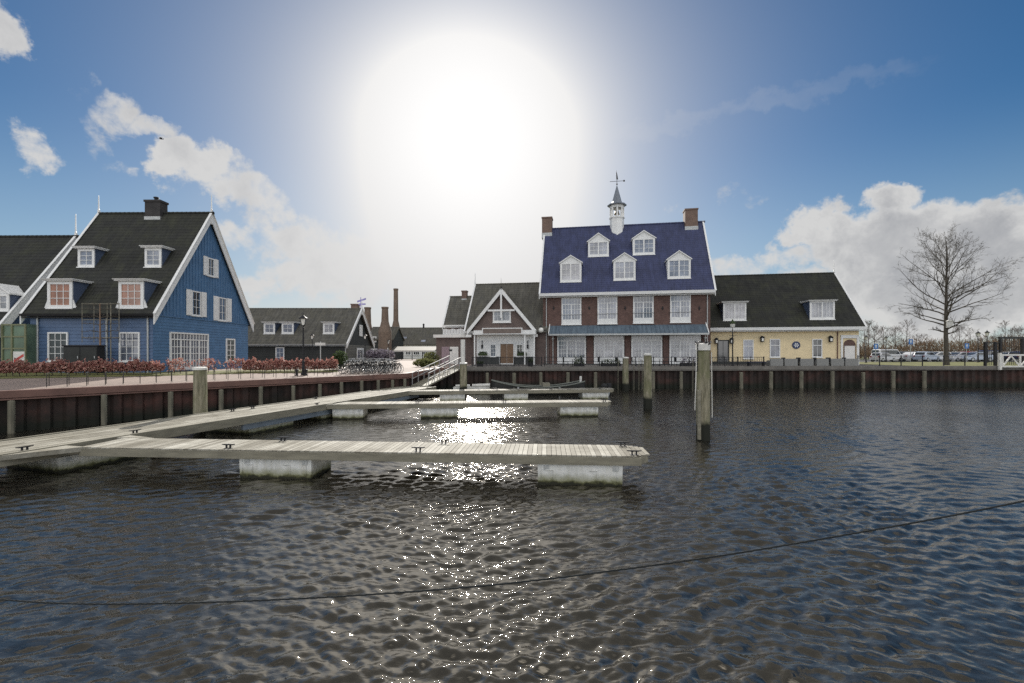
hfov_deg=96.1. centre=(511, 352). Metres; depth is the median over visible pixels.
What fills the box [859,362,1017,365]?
grass verge
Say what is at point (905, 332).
bare tree
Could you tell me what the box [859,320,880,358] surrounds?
bare tree
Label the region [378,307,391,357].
brick kiln
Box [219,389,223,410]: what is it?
fender pile
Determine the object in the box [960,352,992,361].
parked car
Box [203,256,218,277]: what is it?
window
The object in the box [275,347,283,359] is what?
window
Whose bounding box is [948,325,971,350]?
bare tree
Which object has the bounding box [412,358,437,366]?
bank shrub
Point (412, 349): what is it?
shelter
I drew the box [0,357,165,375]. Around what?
hedge
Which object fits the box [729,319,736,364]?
terrace lamp
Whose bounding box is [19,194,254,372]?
house
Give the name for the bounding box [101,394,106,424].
fender pile
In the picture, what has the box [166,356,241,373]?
hedge
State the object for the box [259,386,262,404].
fender pile
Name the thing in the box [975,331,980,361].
street lamp
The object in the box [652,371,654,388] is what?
fender pile
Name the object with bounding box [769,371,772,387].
fender pile
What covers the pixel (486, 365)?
railing
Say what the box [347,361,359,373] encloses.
bicycle
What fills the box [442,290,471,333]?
house
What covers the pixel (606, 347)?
french window
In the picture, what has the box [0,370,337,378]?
lawn
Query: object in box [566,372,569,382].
fender pile
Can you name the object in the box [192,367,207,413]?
mooring pile
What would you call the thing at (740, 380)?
fender pile
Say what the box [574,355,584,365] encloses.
planter
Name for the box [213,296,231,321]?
window
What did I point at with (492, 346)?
window
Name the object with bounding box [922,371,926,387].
fender pile
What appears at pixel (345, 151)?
sky
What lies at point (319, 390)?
fender pile
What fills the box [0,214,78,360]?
house
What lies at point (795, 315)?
house
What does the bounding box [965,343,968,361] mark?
road sign
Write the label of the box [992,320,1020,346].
bare tree
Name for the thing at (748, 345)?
window
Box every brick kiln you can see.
[364,307,371,330]
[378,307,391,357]
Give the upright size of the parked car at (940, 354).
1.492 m
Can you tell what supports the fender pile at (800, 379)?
in the water
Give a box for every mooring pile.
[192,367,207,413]
[460,340,466,394]
[622,357,628,390]
[643,353,651,408]
[694,341,712,440]
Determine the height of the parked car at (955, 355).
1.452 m
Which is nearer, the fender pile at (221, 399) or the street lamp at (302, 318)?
the fender pile at (221, 399)
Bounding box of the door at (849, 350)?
[845,346,854,358]
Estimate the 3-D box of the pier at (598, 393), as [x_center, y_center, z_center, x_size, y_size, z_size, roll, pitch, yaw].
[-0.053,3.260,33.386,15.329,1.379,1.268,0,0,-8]
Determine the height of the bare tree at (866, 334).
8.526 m
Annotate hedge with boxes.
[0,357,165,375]
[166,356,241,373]
[241,356,338,370]
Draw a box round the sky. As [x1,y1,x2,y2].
[0,0,1023,351]
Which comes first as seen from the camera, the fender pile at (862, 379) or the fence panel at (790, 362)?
the fender pile at (862, 379)
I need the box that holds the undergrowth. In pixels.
[859,333,1022,358]
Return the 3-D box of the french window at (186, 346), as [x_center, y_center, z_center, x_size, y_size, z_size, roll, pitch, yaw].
[-24.502,-0.076,35.026,0.075,2.793,4.107,0,0,1]
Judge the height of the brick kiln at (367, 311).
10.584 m
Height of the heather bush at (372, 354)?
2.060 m
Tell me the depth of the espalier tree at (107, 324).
30.61 m
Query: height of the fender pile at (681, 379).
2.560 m
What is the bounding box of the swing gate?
[998,353,1023,369]
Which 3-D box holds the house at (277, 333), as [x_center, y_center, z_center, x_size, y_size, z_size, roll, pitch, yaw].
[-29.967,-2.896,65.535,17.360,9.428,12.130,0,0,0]
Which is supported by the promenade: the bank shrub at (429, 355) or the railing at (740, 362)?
the bank shrub at (429, 355)
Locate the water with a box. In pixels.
[0,371,1023,682]
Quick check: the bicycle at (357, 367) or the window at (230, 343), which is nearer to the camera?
the bicycle at (357, 367)
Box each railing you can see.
[472,357,541,366]
[544,356,695,365]
[712,356,763,365]
[857,355,982,365]
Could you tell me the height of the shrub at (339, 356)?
1.671 m
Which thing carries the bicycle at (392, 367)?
on the promenade
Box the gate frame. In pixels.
[983,337,1023,365]
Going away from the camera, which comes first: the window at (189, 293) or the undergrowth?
the window at (189, 293)
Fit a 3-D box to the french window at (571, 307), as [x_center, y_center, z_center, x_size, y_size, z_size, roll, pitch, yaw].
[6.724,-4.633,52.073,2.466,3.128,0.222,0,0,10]
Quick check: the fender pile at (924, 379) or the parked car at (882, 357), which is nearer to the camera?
the fender pile at (924, 379)
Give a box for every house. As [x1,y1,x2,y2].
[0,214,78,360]
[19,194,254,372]
[248,304,374,362]
[371,327,404,359]
[400,323,444,358]
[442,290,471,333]
[464,282,548,364]
[539,172,716,364]
[710,270,867,364]
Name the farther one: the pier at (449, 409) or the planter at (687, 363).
the planter at (687, 363)
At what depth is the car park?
69.63 m
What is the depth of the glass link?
30.90 m
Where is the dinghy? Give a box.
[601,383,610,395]
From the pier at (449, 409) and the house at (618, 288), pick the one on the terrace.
the house at (618, 288)
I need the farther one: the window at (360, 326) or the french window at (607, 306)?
the window at (360, 326)
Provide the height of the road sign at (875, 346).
2.600 m
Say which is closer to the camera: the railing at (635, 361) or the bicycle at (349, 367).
the bicycle at (349, 367)
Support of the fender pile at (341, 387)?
in the water
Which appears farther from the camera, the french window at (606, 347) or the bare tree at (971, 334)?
the bare tree at (971, 334)
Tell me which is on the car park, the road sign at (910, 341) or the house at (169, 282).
the road sign at (910, 341)
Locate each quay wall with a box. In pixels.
[0,367,459,432]
[467,366,1023,388]
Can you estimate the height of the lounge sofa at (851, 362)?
0.715 m
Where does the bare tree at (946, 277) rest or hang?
on the grass verge
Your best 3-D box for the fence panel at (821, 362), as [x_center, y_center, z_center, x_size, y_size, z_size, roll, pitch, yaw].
[30.893,0.993,46.127,1.254,0.715,0.747,0,0,-5]
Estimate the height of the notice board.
0.900 m
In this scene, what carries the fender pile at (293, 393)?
in the water
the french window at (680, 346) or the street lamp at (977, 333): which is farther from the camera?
the street lamp at (977, 333)
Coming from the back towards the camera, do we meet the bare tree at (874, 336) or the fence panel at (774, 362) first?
the bare tree at (874, 336)
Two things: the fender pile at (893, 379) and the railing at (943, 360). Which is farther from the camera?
the railing at (943, 360)
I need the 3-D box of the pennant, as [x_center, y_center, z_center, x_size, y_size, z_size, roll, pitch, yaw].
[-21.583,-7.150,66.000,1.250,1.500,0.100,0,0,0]
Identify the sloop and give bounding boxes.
[491,376,584,394]
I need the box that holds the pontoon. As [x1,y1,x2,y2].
[453,383,489,388]
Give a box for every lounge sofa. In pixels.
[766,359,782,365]
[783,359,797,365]
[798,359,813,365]
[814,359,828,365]
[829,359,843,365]
[844,359,858,365]
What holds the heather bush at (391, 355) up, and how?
on the promenade
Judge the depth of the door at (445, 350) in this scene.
54.69 m
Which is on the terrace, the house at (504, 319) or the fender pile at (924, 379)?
the house at (504, 319)
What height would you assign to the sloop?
1.800 m
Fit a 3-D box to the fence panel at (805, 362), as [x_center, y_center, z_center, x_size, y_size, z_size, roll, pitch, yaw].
[29.327,0.993,46.048,1.254,0.715,0.747,0,0,4]
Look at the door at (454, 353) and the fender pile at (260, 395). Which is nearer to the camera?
the fender pile at (260, 395)
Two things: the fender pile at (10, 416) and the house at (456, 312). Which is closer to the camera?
the fender pile at (10, 416)
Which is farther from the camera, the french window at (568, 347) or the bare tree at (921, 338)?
the bare tree at (921, 338)
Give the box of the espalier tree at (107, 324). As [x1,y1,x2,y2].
[81,302,119,372]
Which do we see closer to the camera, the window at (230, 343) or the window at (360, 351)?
the window at (230, 343)
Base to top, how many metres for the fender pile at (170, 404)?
2.560 m
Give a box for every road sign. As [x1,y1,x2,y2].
[874,344,877,361]
[909,339,912,361]
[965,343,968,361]
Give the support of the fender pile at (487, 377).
in the water
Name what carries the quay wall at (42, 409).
in the water
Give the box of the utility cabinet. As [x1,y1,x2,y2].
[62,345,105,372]
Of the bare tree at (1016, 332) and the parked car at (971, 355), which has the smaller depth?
the parked car at (971, 355)
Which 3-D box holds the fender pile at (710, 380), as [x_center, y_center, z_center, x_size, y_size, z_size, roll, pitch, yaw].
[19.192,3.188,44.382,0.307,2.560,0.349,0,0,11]
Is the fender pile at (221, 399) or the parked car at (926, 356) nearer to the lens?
the fender pile at (221, 399)
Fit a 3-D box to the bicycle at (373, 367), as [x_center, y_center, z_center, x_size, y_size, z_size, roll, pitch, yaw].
[-10.667,1.140,35.986,0.525,1.034,1.632,0,0,37]
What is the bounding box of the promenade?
[0,359,471,390]
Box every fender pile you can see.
[7,400,14,433]
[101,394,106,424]
[168,392,172,416]
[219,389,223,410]
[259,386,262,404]
[291,385,294,400]
[318,384,321,396]
[340,382,342,393]
[360,380,362,391]
[486,373,488,382]
[512,373,515,383]
[539,372,541,384]
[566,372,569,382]
[594,372,596,387]
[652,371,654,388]
[679,372,682,388]
[710,372,712,388]
[739,372,742,388]
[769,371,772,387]
[799,371,802,387]
[830,371,834,387]
[861,372,864,387]
[891,371,895,387]
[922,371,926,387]
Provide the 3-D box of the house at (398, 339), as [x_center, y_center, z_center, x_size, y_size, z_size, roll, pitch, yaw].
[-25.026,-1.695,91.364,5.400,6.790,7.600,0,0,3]
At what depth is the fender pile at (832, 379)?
44.88 m
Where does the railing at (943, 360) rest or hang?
on the grass verge
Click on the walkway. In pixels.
(57, 452)
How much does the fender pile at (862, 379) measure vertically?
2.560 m
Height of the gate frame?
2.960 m
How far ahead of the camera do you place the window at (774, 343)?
51.79 m
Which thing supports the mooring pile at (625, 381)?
in the water
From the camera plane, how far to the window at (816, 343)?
51.04 m
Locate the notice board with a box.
[946,319,952,327]
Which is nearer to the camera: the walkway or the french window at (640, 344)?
the walkway
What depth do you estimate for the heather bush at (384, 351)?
67.73 m
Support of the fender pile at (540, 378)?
in the water
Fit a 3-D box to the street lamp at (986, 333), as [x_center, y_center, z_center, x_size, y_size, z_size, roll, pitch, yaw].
[64.034,-0.825,62.000,0.616,4.450,0.616,0,0,13]
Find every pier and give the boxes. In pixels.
[79,437,649,485]
[327,398,610,419]
[404,387,613,400]
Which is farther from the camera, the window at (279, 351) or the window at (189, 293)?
the window at (279, 351)
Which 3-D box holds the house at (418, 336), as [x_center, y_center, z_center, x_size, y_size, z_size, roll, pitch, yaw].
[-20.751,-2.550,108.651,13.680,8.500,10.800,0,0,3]
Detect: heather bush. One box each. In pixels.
[363,349,384,361]
[376,349,389,360]
[381,349,394,358]
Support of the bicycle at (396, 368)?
on the promenade
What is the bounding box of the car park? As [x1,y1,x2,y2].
[859,360,1017,361]
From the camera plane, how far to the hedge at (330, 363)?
34.89 m
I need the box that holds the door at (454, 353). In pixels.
[450,347,457,363]
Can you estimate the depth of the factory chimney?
95.56 m
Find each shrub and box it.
[332,350,347,368]
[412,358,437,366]
[423,352,439,360]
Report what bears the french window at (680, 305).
in the house at (618, 288)
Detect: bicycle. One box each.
[338,360,354,373]
[340,360,359,373]
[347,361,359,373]
[350,360,365,373]
[355,361,371,373]
[367,360,382,373]
[369,362,386,373]
[378,360,393,373]
[384,361,400,372]
[389,360,403,372]
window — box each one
[47,332,68,361]
[118,332,139,362]
[169,332,208,370]
[186,289,206,316]
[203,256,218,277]
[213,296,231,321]
[226,338,235,362]
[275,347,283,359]
[357,348,363,360]
[359,325,362,335]
[490,344,495,356]
[493,311,510,322]
[517,344,521,356]
[557,336,585,363]
[562,297,581,324]
[594,335,623,363]
[597,296,617,324]
[631,335,661,363]
[633,296,653,323]
[669,335,700,363]
[670,295,690,322]
[743,340,753,358]
[769,339,780,357]
[812,339,822,357]
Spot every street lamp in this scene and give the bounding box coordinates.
[298,313,307,374]
[310,333,314,358]
[864,336,867,362]
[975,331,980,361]
[984,331,989,362]
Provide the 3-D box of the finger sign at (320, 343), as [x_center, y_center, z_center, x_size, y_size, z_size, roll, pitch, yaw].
[-19.571,0.150,46.990,1.040,2.500,0.120,0,0,0]
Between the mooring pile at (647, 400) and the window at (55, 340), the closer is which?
the mooring pile at (647, 400)
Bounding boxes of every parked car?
[869,353,895,361]
[872,349,902,360]
[903,352,917,360]
[912,352,939,361]
[933,352,951,359]
[949,352,967,361]
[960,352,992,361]
[979,350,1005,360]
[1006,352,1019,360]
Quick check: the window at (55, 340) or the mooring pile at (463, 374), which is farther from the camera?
the mooring pile at (463, 374)
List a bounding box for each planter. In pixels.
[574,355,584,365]
[601,359,620,365]
[680,356,695,365]
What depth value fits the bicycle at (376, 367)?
35.88 m
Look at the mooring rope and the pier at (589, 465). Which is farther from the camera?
the pier at (589, 465)
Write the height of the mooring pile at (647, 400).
4.650 m
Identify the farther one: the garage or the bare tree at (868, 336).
the bare tree at (868, 336)
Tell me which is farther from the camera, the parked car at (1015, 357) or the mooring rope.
the parked car at (1015, 357)
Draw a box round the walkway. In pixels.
[0,386,435,473]
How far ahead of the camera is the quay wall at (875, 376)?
45.12 m
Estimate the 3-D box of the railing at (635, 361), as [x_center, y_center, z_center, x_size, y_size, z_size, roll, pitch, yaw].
[11.127,0.905,44.640,16.054,0.990,0.070,0,0,-3]
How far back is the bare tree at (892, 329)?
99.69 m
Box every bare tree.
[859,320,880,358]
[859,320,884,359]
[868,326,881,345]
[868,326,898,348]
[879,223,1021,364]
[882,325,908,348]
[892,319,919,346]
[908,334,936,349]
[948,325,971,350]
[963,329,980,347]
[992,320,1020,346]
[997,327,1023,350]
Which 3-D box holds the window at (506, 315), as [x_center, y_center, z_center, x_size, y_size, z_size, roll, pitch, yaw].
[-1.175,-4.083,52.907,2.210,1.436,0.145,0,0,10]
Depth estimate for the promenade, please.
26.59 m
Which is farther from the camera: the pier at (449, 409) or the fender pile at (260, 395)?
the fender pile at (260, 395)
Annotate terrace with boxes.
[467,364,898,366]
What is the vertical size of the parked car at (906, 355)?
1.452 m
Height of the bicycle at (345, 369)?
1.039 m
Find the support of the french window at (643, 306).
in the house at (618, 288)
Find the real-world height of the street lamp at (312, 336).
3.483 m
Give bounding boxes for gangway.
[411,355,460,386]
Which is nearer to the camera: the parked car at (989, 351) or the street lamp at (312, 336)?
the street lamp at (312, 336)
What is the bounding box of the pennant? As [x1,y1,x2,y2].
[357,297,365,307]
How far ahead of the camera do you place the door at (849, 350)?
50.42 m
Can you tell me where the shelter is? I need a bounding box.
[391,346,435,359]
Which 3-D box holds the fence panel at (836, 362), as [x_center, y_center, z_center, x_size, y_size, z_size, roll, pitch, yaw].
[32.462,0.993,46.206,1.254,0.715,0.747,0,0,2]
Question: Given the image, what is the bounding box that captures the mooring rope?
[0,500,1023,604]
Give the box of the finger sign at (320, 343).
[315,342,324,358]
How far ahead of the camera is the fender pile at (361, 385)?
32.94 m
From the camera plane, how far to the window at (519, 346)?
52.50 m
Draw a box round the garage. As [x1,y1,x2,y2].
[433,329,471,363]
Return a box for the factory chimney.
[392,288,399,326]
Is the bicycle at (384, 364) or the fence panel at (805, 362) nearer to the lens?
the bicycle at (384, 364)
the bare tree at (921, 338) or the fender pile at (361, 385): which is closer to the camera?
the fender pile at (361, 385)
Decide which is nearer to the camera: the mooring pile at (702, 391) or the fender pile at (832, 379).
the mooring pile at (702, 391)
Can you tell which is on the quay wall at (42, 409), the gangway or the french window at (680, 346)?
the gangway
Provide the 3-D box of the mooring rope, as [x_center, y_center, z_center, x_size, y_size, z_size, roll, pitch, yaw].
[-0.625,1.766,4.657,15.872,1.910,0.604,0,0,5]
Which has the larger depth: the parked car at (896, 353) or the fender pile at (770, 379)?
the parked car at (896, 353)
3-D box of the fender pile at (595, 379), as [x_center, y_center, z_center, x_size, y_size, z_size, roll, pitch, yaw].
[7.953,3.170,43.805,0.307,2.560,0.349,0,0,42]
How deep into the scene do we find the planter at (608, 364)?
44.85 m
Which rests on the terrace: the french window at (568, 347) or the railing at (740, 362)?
the railing at (740, 362)
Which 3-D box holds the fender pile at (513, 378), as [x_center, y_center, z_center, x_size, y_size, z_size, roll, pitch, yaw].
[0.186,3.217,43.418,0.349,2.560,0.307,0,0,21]
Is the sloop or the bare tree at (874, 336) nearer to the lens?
the sloop
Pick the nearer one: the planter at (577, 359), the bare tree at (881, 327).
the planter at (577, 359)
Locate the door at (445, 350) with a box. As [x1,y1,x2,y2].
[442,347,449,363]
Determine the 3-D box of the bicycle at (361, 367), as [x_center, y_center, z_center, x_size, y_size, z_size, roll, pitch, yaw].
[-11.437,1.144,35.453,0.508,1.001,1.581,0,0,32]
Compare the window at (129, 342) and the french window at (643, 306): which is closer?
the window at (129, 342)
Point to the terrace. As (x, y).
(634, 365)
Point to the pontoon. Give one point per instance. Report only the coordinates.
(481, 386)
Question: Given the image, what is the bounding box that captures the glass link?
[1,324,35,372]
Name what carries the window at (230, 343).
in the house at (169, 282)
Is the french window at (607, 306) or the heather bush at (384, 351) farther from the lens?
the heather bush at (384, 351)

